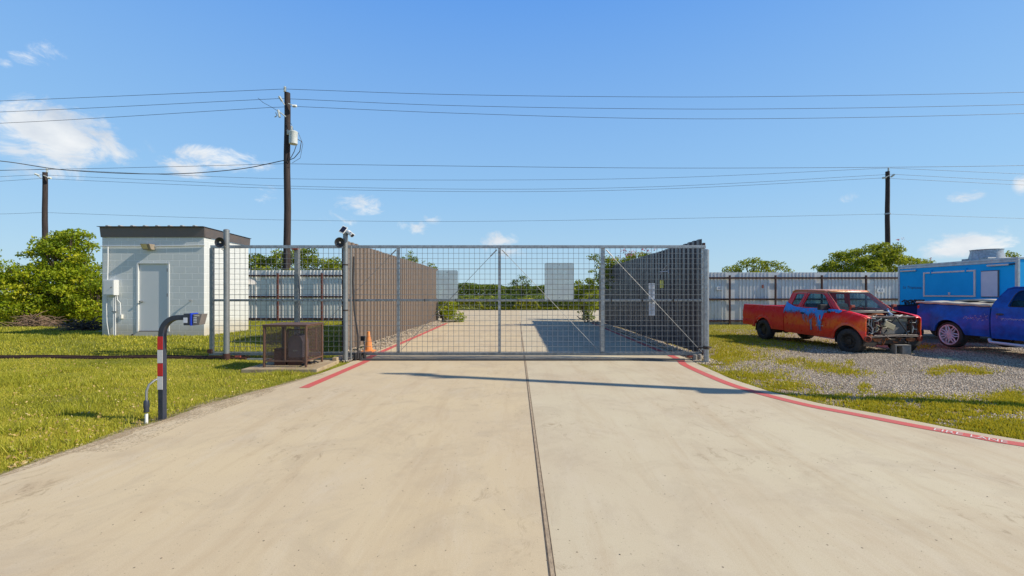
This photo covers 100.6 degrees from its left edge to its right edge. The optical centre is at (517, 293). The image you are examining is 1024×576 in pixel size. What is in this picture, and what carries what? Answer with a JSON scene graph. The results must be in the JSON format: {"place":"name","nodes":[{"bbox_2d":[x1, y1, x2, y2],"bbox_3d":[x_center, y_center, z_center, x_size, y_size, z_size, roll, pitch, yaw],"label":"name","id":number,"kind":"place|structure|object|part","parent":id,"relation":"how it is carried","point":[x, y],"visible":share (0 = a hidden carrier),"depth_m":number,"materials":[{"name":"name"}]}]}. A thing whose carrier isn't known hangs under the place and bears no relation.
{"place":"outdoors","nodes":[
{"label":"outdoors","id":0,"kind":"place"},
{"bbox_2d":[0,326,346,474],"bbox_3d":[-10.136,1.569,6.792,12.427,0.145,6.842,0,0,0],"label":"grass","id":1,"kind":"structure","parent":0,"point":[4,417],"depth_m":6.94,"materials":[{"name":"green plant"}]},
{"bbox_2d":[0,321,418,357],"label":"grass","id":2,"kind":"structure","parent":0,"point":[91,335],"depth_m":12.05,"materials":[{"name":"green plant"}]},
{"bbox_2d":[0,310,1023,575],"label":"driveway","id":3,"kind":"structure","parent":0,"point":[360,470],"depth_m":3.61,"materials":[{"name":"concrete"}]},
{"bbox_2d":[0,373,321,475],"bbox_3d":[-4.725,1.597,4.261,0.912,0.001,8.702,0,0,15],"label":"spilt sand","id":4,"kind":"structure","parent":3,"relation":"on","point":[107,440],"depth_m":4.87,"materials":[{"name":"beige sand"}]},
{"bbox_2d":[352,352,365,360],"bbox_3d":[-3.820,1.520,10.307,0.340,0.200,0.145,0,0,0],"label":"guide roller","id":5,"kind":"object","parent":3,"relation":"on","point":[362,355],"visible":0.84,"depth_m":10.27,"materials":[{"name":"black plastic"}]},
{"bbox_2d":[361,336,365,350],"bbox_3d":[-3.960,1.351,10.900,0.110,0.542,0.080,0,0,0],"label":"photo eye","id":6,"kind":"object","parent":3,"relation":"on","point":[363,338],"visible":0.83,"depth_m":10.86,"materials":[{"name":"black plastic"}]},
{"bbox_2d":[300,323,447,387],"bbox_3d":[-3.768,1.596,15.216,0.289,0.001,15.971,0,0,-1],"label":"red line","id":7,"kind":"object","parent":3,"relation":"on","point":[309,385],"visible":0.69,"depth_m":9.23,"materials":[{"name":"paint"}]},
{"bbox_2d":[55,363,987,575],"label":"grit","id":8,"kind":"object","parent":3,"relation":"on","point":[441,449],"visible":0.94,"depth_m":3.77,"materials":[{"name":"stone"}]},
{"bbox_2d":[361,358,684,360],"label":"gate track","id":9,"kind":"structure","parent":3,"relation":"on","point":[522,359],"depth_m":10.18,"materials":[{"name":"metal"}]},
{"bbox_2d":[520,322,555,575],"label":"expansion joint","id":10,"kind":"object","parent":3,"relation":"on","point":[552,573],"visible":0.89,"depth_m":3.35,"materials":[{"name":"grey concrete"}]},
{"bbox_2d":[592,323,1023,445],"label":"red line","id":11,"kind":"object","parent":3,"relation":"on","point":[684,363],"visible":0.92,"depth_m":5.92,"materials":[{"name":"paint"}]},
{"bbox_2d":[971,435,1005,442],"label":"painted letters","id":12,"kind":"object","parent":11,"relation":"on","point":[991,438],"visible":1,"depth_m":4.65,"materials":[{"name":"white paint"}]},
{"bbox_2d":[0,295,1023,467],"bbox_3d":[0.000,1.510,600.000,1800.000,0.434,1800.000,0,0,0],"label":"ground","id":13,"kind":"structure","parent":0,"point":[929,336],"depth_m":10.27,"materials":[{"name":"green plant"}]},
{"bbox_2d":[0,263,49,325],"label":"bush","id":14,"kind":"object","parent":13,"relation":"on","point":[13,282],"visible":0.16,"depth_m":17.93,"materials":[{"name":"green plant"}]},
{"bbox_2d":[0,310,67,326],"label":"brush pile","id":15,"kind":"object","parent":13,"relation":"on","point":[36,321],"visible":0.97,"depth_m":16.92,"materials":[{"name":"brown wood"}]},
{"bbox_2d":[0,259,75,326],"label":"bush","id":16,"kind":"object","parent":13,"relation":"on","point":[10,308],"visible":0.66,"depth_m":17.69,"materials":[{"name":"green plant"}]},
{"bbox_2d":[34,168,51,258],"bbox_3d":[-44.433,-4.866,39.962,1.526,13.939,0.544,0,0,0],"label":"utility pole","id":17,"kind":"object","parent":13,"relation":"on","point":[45,178],"visible":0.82,"depth_m":39.85,"materials":[{"name":"brown wood"}]},
{"bbox_2d":[10,261,101,324],"bbox_3d":[-19.908,0.058,18.559,3.547,2.968,3.180,0,0,-20],"label":"bush","id":18,"kind":"object","parent":13,"relation":"on","point":[69,275],"visible":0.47,"depth_m":17.98,"materials":[{"name":"green plant"}]},
{"bbox_2d":[15,228,101,317],"bbox_3d":[-20.151,-0.727,18.919,3.273,4.504,2.131,0,0,0],"label":"tree","id":19,"kind":"object","parent":13,"relation":"on","point":[55,248],"visible":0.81,"depth_m":18.53,"materials":[{"name":"green plant"}]},
{"bbox_2d":[30,319,101,330],"bbox_3d":[-16.059,1.096,15.278,1.903,0.456,1.002,0,0,0],"label":"brush pile","id":20,"kind":"object","parent":13,"relation":"on","point":[61,327],"visible":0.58,"depth_m":15.13,"materials":[{"name":"brown wood"}]},
{"bbox_2d":[35,264,101,324],"bbox_3d":[-19.079,0.070,18.969,3.641,2.883,3.111,0,0,0],"label":"bush","id":21,"kind":"object","parent":13,"relation":"on","point":[92,305],"visible":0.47,"depth_m":18.15,"materials":[{"name":"green plant"}]},
{"bbox_2d":[59,316,101,330],"bbox_3d":[-14.940,1.046,14.954,2.083,0.555,1.061,0,0,0],"label":"debris pile","id":22,"kind":"object","parent":13,"relation":"on","point":[87,326],"visible":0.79,"depth_m":14.86,"materials":[{"name":"black"}]},
{"bbox_2d":[76,271,101,305],"bbox_3d":[-19.589,0.186,20.154,3.137,2.780,2.984,0,0,0],"label":"bush","id":23,"kind":"object","parent":13,"relation":"on","point":[94,288],"visible":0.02,"depth_m":19.32,"materials":[{"name":"green plant"}]},
{"bbox_2d":[0,355,249,359],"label":"rail","id":24,"kind":"object","parent":13,"relation":"on","point":[114,357],"visible":0.72,"depth_m":10.23,"materials":[{"name":"metal"}]},
{"bbox_2d":[96,225,250,335],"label":"block shed","id":25,"kind":"structure","parent":13,"relation":"on","point":[154,277],"depth_m":13.20,"materials":[{"name":"grey paint"}]},
{"bbox_2d":[139,264,167,330],"bbox_3d":[-11.313,0.113,13.203,0.916,2.104,0.135,0,0,0],"label":"door","id":26,"kind":"structure","parent":25,"relation":"in","point":[153,278],"depth_m":13.23,"materials":[{"name":"grey paint"}]},
{"bbox_2d":[248,278,254,290],"bbox_3d":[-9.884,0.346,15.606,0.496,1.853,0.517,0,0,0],"label":"wall light","id":27,"kind":"object","parent":25,"relation":"attached to","point":[252,281],"visible":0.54,"depth_m":15.58,"materials":[{"name":"white plastic"}]},
{"bbox_2d":[6,359,340,467],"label":"weeds","id":28,"kind":"object","parent":13,"relation":"on","point":[14,465],"visible":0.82,"depth_m":5.60,"materials":[{"name":"green plant"}]},
{"bbox_2d":[143,313,206,422],"bbox_3d":[-4.342,0.971,5.422,0.693,1.458,0.170,0,0,-9],"label":"card reader stand","id":29,"kind":"object","parent":13,"relation":"on","point":[191,319],"visible":0.94,"depth_m":5.41,"materials":[{"name":"metal"}]},
{"bbox_2d":[223,229,229,360],"bbox_3d":[-6.950,0.063,10.150,0.150,3.230,0.150,0,0,0],"label":"gate post","id":30,"kind":"object","parent":13,"relation":"on","point":[226,298],"visible":0.89,"depth_m":10.10,"materials":[{"name":"metal"}]},
{"bbox_2d":[214,237,224,246],"bbox_3d":[-6.990,-1.212,10.029,0.240,0.240,0.121,0,0,0],"label":"horn speaker","id":31,"kind":"object","parent":30,"relation":"attached to","point":[219,242],"visible":1,"depth_m":9.99},
{"bbox_2d":[258,86,302,269],"bbox_3d":[-14.371,-5.297,25.925,2.713,14.801,0.670,0,0,8],"label":"utility pole","id":32,"kind":"object","parent":13,"relation":"on","point":[290,136],"visible":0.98,"depth_m":25.84,"materials":[{"name":"brown wood"}]},
{"bbox_2d":[1,160,283,173],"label":"power line","id":33,"kind":"object","parent":32,"relation":"attached to","point":[142,173],"visible":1,"depth_m":25.98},
{"bbox_2d":[7,89,1020,100],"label":"power line","id":34,"kind":"object","parent":32,"relation":"attached to","point":[500,95],"visible":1,"depth_m":25.99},
{"bbox_2d":[7,98,1023,111],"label":"power line","id":35,"kind":"object","parent":32,"relation":"attached to","point":[492,106],"visible":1,"depth_m":25.99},
{"bbox_2d":[11,106,1023,122],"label":"power line","id":36,"kind":"object","parent":32,"relation":"attached to","point":[500,114],"visible":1,"depth_m":25.99,"materials":[{"name":"black metal"}]},
{"bbox_2d":[34,164,1023,169],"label":"power line","id":37,"kind":"object","parent":32,"relation":"attached to","point":[504,166],"visible":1,"depth_m":25.99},
{"bbox_2d":[241,357,338,372],"bbox_3d":[-4.900,1.587,9.350,1.560,0.225,1.240,0,0,0],"label":"concrete pad","id":38,"kind":"object","parent":13,"relation":"on","point":[315,368],"visible":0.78,"depth_m":8.93,"materials":[{"name":"beige concrete"}]},
{"bbox_2d":[274,347,287,364],"bbox_3d":[-5.155,1.364,9.330,0.270,0.360,0.260,0,0,0],"label":"control box","id":39,"kind":"object","parent":38,"relation":"on","point":[279,358],"visible":0.48,"depth_m":9.21,"materials":[{"name":"metal"}]},
{"bbox_2d":[262,322,323,366],"bbox_3d":[-4.900,1.094,9.325,0.940,0.900,0.790,0,0,0],"label":"motor cage","id":40,"kind":"object","parent":38,"relation":"on","point":[285,337],"visible":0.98,"depth_m":8.96,"materials":[{"name":"brown paint"}]},
{"bbox_2d":[287,334,308,364],"bbox_3d":[-4.820,1.214,9.360,0.340,0.660,0.300,0,0,0],"label":"gate motor","id":41,"kind":"object","parent":38,"relation":"on","point":[300,353],"visible":0.62,"depth_m":9.22,"materials":[{"name":"metal"}]},
{"bbox_2d":[302,360,318,364],"bbox_3d":[-4.954,1.522,9.471,1.119,0.123,0.573,0,0,0],"label":"conduit","id":42,"kind":"object","parent":38,"relation":"on","point":[310,362],"visible":0.46,"depth_m":9.34,"materials":[{"name":"grey metal"}]},
{"bbox_2d":[248,248,338,269],"bbox_3d":[-14.670,-0.670,27.116,6.319,4.749,4.334,0,0,-27],"label":"tree","id":43,"kind":"object","parent":13,"relation":"on","point":[265,265],"visible":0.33,"depth_m":26.58,"materials":[{"name":"green plant"}]},
{"bbox_2d":[248,270,341,319],"bbox_3d":[-10.282,0.301,23.526,10.863,3.239,0.191,0,0,0],"label":"sheet fence","id":44,"kind":"object","parent":13,"relation":"on","point":[269,277],"visible":0.29,"depth_m":23.60,"materials":[{"name":"metal"}]},
{"bbox_2d":[291,248,300,333],"bbox_3d":[-5.536,0.244,10.620,0.175,2.912,0.140,0,0,0],"label":"gate post","id":45,"kind":"object","parent":13,"relation":"on","point":[296,281],"visible":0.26,"depth_m":10.57,"materials":[{"name":"grey metal"}]},
{"bbox_2d":[247,358,349,360],"bbox_3d":[-5.250,1.575,10.240,2.500,0.050,0.080,0,0,0],"label":"rail","id":46,"kind":"object","parent":13,"relation":"on","point":[261,359],"visible":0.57,"depth_m":10.21,"materials":[{"name":"metal"}]},
{"bbox_2d":[27,282,598,296],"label":"treeline","id":47,"kind":"object","parent":13,"relation":"on","point":[491,291],"visible":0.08,"depth_m":129.78,"materials":[{"name":"green plant"}]},
{"bbox_2d":[312,256,341,269],"bbox_3d":[-11.812,-0.378,27.476,2.801,4.166,1.700,0,0,0],"label":"tree","id":48,"kind":"object","parent":13,"relation":"on","point":[338,266],"visible":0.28,"depth_m":27.24,"materials":[{"name":"green plant"}]},
{"bbox_2d":[343,232,358,361],"bbox_3d":[-3.986,0.113,10.158,0.360,3.174,0.124,0,0,-29],"label":"gate post","id":49,"kind":"object","parent":13,"relation":"on","point":[345,301],"visible":0.94,"depth_m":10.09,"materials":[{"name":"grey metal"}]},
{"bbox_2d":[334,237,344,247],"bbox_3d":[-4.157,-1.206,9.989,0.240,0.240,0.121,0,0,0],"label":"horn speaker","id":50,"kind":"object","parent":49,"relation":"attached to","point":[339,242],"visible":1,"depth_m":9.94},
{"bbox_2d":[339,226,354,236],"bbox_3d":[-4.013,-1.480,10.036,0.383,0.289,0.140,0,0,7],"label":"solar camera","id":51,"kind":"object","parent":49,"relation":"attached to","point":[343,229],"visible":1,"depth_m":10.01,"materials":[{"name":"white plastic"}]},
{"bbox_2d":[342,241,437,350],"bbox_3d":[-4.640,0.138,18.025,0.180,3.124,13.350,0,0,0],"label":"metal fence","id":52,"kind":"object","parent":13,"relation":"on","point":[411,271],"visible":0.52,"depth_m":14.79,"materials":[{"name":"metal"}]},
{"bbox_2d":[348,321,446,350],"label":"gravel","id":53,"kind":"structure","parent":13,"relation":"on","point":[415,332],"depth_m":15.99,"materials":[{"name":"grey gravel"}]},
{"bbox_2d":[362,331,374,350],"bbox_3d":[-4.030,1.292,11.500,0.320,0.555,0.320,0,0,0],"label":"traffic cone","id":54,"kind":"object","parent":53,"relation":"on","point":[368,340],"visible":0.75,"depth_m":11.44,"materials":[{"name":"orange plastic"}]},
{"bbox_2d":[402,250,424,262],"bbox_3d":[-6.861,-0.538,27.053,2.009,4.486,1.213,0,0,0],"label":"tree","id":55,"kind":"object","parent":13,"relation":"on","point":[413,260],"visible":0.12,"depth_m":26.99,"materials":[{"name":"green plant"}]},
{"bbox_2d":[436,301,466,321],"bbox_3d":[-3.790,0.829,24.251,1.848,1.759,1.377,0,0,0],"label":"bush","id":56,"kind":"object","parent":13,"relation":"on","point":[442,311],"visible":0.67,"depth_m":24.11,"materials":[{"name":"green plant"}]},
{"bbox_2d":[207,245,705,358],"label":"sliding gate","id":57,"kind":"structure","parent":13,"relation":"on","point":[559,284],"depth_m":10.36,"materials":[{"name":"metal"}]},
{"bbox_2d":[438,293,598,309],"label":"undergrowth","id":58,"kind":"object","parent":13,"relation":"on","point":[512,303],"visible":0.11,"depth_m":43.63,"materials":[{"name":"green plant"}]},
{"bbox_2d":[507,275,532,296],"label":"sapling","id":59,"kind":"object","parent":13,"relation":"on","point":[517,286],"visible":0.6,"depth_m":46.84,"materials":[{"name":"green plant"}]},
{"bbox_2d":[495,292,598,307],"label":"field grass","id":60,"kind":"structure","parent":13,"relation":"on","point":[534,296],"depth_m":48.26,"materials":[{"name":"green plant"}]},
{"bbox_2d":[565,268,598,319],"bbox_3d":[4.218,0.054,26.411,2.458,3.301,1.671,0,0,-21],"label":"shrub","id":61,"kind":"object","parent":13,"relation":"on","point":[588,306],"visible":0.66,"depth_m":26.32,"materials":[{"name":"green plant"}]},
{"bbox_2d":[577,310,593,322],"bbox_3d":[3.861,1.298,23.943,0.908,0.827,0.652,0,0,25],"label":"shrub","id":62,"kind":"object","parent":13,"relation":"on","point":[585,318],"visible":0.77,"depth_m":23.86,"materials":[{"name":"green plant"}]},
{"bbox_2d":[586,248,656,288],"bbox_3d":[5.223,-0.298,21.468,3.528,4.007,2.101,0,0,0],"label":"tree","id":63,"kind":"object","parent":13,"relation":"on","point":[608,266],"visible":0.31,"depth_m":21.23,"materials":[{"name":"green plant"}]},
{"bbox_2d":[593,321,710,358],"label":"gravel","id":64,"kind":"structure","parent":13,"relation":"on","point":[654,342],"depth_m":14.89,"materials":[{"name":"beige gravel"}]},
{"bbox_2d":[605,239,704,355],"bbox_3d":[4.784,0.138,17.825,0.192,3.124,13.750,0,0,0],"label":"metal fence","id":65,"kind":"object","parent":13,"relation":"on","point":[682,270],"visible":0.64,"depth_m":13.89,"materials":[{"name":"metal"}]},
{"bbox_2d":[649,283,654,298],"bbox_3d":[3.303,-0.065,10.457,0.148,0.400,0.008,0,0,0],"label":"paper notice","id":66,"kind":"object","parent":65,"relation":"attached to","point":[653,291],"visible":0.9,"depth_m":10.46,"materials":[{"name":"grey paper"}]},
{"bbox_2d":[649,302,654,314],"bbox_3d":[3.307,0.366,10.457,0.150,0.338,0.008,0,0,0],"label":"paper notice","id":67,"kind":"object","parent":65,"relation":"attached to","point":[653,308],"visible":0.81,"depth_m":10.46,"materials":[{"name":"grey paper"}]},
{"bbox_2d":[660,280,664,287],"bbox_3d":[3.564,-0.243,10.465,0.116,0.191,0.040,0,0,0],"label":"yellow tag","id":68,"kind":"object","parent":65,"relation":"attached to","point":[662,282],"visible":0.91,"depth_m":10.46,"materials":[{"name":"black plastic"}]},
{"bbox_2d":[697,249,711,362],"bbox_3d":[4.393,0.332,9.966,0.348,2.776,0.148,0,0,0],"label":"gate post","id":69,"kind":"object","parent":13,"relation":"on","point":[706,347],"visible":0.94,"depth_m":9.93,"materials":[{"name":"metal"}]},
{"bbox_2d":[688,358,724,363],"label":"gravel","id":70,"kind":"structure","parent":13,"relation":"on","point":[702,361],"depth_m":9.94,"materials":[{"name":"beige gravel"}]},
{"bbox_2d":[722,257,794,271],"bbox_3d":[14.713,-0.281,25.958,4.412,3.972,2.649,0,0,0],"label":"tree","id":71,"kind":"object","parent":13,"relation":"on","point":[763,265],"visible":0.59,"depth_m":25.79,"materials":[{"name":"green plant"}]},
{"bbox_2d":[709,272,897,324],"bbox_3d":[25.475,0.412,22.625,41.050,3.136,0.191,0,0,0],"label":"sheet fence","id":72,"kind":"object","parent":13,"relation":"on","point":[733,296],"visible":0.22,"depth_m":22.71,"materials":[{"name":"metal"}]},
{"bbox_2d":[743,289,922,352],"bbox_3d":[10.419,0.785,14.755,2.440,1.902,5.422,0,1,-7],"label":"wrecked pickup","id":73,"kind":"object","parent":13,"relation":"on","point":[852,328],"visible":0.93,"depth_m":13.02,"materials":[{"name":"red paint"}]},
{"bbox_2d":[783,302,841,329],"bbox_3d":[9.570,0.719,13.870,0.120,0.927,2.318,0,0,-6],"label":"torn tarp","id":74,"kind":"object","parent":73,"relation":"hanging from","point":[791,308],"visible":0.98,"depth_m":13.82,"materials":[{"name":"blue plastic"}]},
{"bbox_3d":[9.594,0.914,13.711,0.101,0.865,1.190,0,1,-7],"label":"door","id":75,"kind":"part","parent":73,"relation":"part of","materials":[{"name":"red paint"}]},
{"bbox_2d":[684,323,1023,438],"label":"weeds","id":76,"kind":"object","parent":13,"relation":"on","point":[1011,402],"visible":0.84,"depth_m":6.73,"materials":[{"name":"green plant"}]},
{"bbox_2d":[697,363,1023,439],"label":"weeds","id":77,"kind":"object","parent":13,"relation":"on","point":[933,423],"visible":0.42,"depth_m":6.05,"materials":[{"name":"green plant"}]},
{"bbox_2d":[811,237,925,271],"bbox_3d":[21.034,-0.805,25.580,6.364,5.019,4.041,0,0,0],"label":"tree","id":78,"kind":"object","parent":13,"relation":"on","point":[885,257],"visible":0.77,"depth_m":25.03,"materials":[{"name":"green plant"}]},
{"bbox_2d":[882,168,894,266],"bbox_3d":[34.742,-4.889,39.972,1.164,13.986,0.525,0,0,0],"label":"utility pole","id":79,"kind":"object","parent":13,"relation":"on","point":[887,213],"visible":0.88,"depth_m":39.85,"materials":[{"name":"brown wood"}]},
{"bbox_2d":[0,168,1014,179],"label":"power line","id":80,"kind":"object","parent":79,"relation":"attached to","point":[559,179],"visible":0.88,"depth_m":39.99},
{"bbox_2d":[2,174,1014,188],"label":"power line","id":81,"kind":"object","parent":79,"relation":"attached to","point":[576,188],"visible":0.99,"depth_m":39.99,"materials":[{"name":"black metal"}]},
{"bbox_2d":[9,178,1015,191],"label":"power line","id":82,"kind":"object","parent":79,"relation":"attached to","point":[528,191],"visible":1,"depth_m":39.99,"materials":[{"name":"black metal"}]},
{"bbox_2d":[14,212,1023,221],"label":"power line","id":83,"kind":"object","parent":79,"relation":"attached to","point":[544,220],"visible":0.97,"depth_m":39.99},
{"bbox_2d":[890,344,910,353],"bbox_3d":[11.000,1.583,12.200,0.400,0.265,0.200,0,0,8],"label":"cinder block","id":84,"kind":"object","parent":13,"relation":"on","point":[900,348],"depth_m":12.13,"materials":[{"name":"concrete"}]},
{"bbox_2d":[877,304,923,335],"bbox_3d":[14.845,1.005,16.334,1.263,1.249,0.932,0,0,0],"label":"blue bin","id":85,"kind":"object","parent":13,"relation":"on","point":[911,309],"visible":0.18,"depth_m":15.90,"materials":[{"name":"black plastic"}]},
{"bbox_2d":[893,258,934,271],"bbox_3d":[24.989,-0.301,27.073,3.011,4.011,2.029,0,0,0],"label":"tree","id":86,"kind":"object","parent":13,"relation":"on","point":[927,262],"visible":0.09,"depth_m":26.64,"materials":[{"name":"green plant"}]},
{"bbox_2d":[898,248,1023,334],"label":"food trailer","id":87,"kind":"object","parent":13,"relation":"on","point":[996,273],"visible":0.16,"depth_m":15.02,"materials":[{"name":"blue metal"}]},
{"bbox_3d":[15.785,-0.337,14.198,0.029,0.895,0.533,0,0,0],"label":"window frame","id":88,"kind":"part","parent":87,"relation":"part of","materials":[{"name":"metal"}]},
{"bbox_2d":[916,286,1023,347],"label":"parked pickup","id":89,"kind":"object","parent":13,"relation":"on","point":[999,321],"visible":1,"depth_m":12.40,"materials":[{"name":"blue paint"}]},
{"bbox_3d":[13.229,0.805,11.238,0.084,0.850,1.235,0,0,0],"label":"door","id":90,"kind":"part","parent":89,"relation":"part of","materials":[{"name":"blue paint"}]},
{"bbox_2d":[1005,250,1021,256],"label":"tree","id":91,"kind":"object","parent":13,"relation":"on","point":[1008,253],"visible":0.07,"depth_m":26.82,"materials":[{"name":"green plant"}]},
{"bbox_2d":[0,0,1023,294],"label":"sky","id":92,"kind":"structure","parent":0,"point":[698,65],"materials":[{"name":"blue"}]},
{"bbox_2d":[623,324,819,349],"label":"grass","id":93,"kind":"structure","parent":0,"point":[731,342],"depth_m":16.22,"materials":[{"name":"green plant"}]},
{"bbox_2d":[641,340,1023,434],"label":"gravel","id":94,"kind":"structure","parent":0,"point":[972,348],"depth_m":9.49,"materials":[{"name":"grey gravel"}]},
{"bbox_2d":[901,299,924,304],"bbox_3d":[15.157,0.310,16.173,0.717,0.217,0.501,0,0,0],"label":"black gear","id":95,"kind":"object","parent":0,"point":[911,301],"visible":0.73,"depth_m":16.09,"materials":[{"name":"plastic"}]}
]}

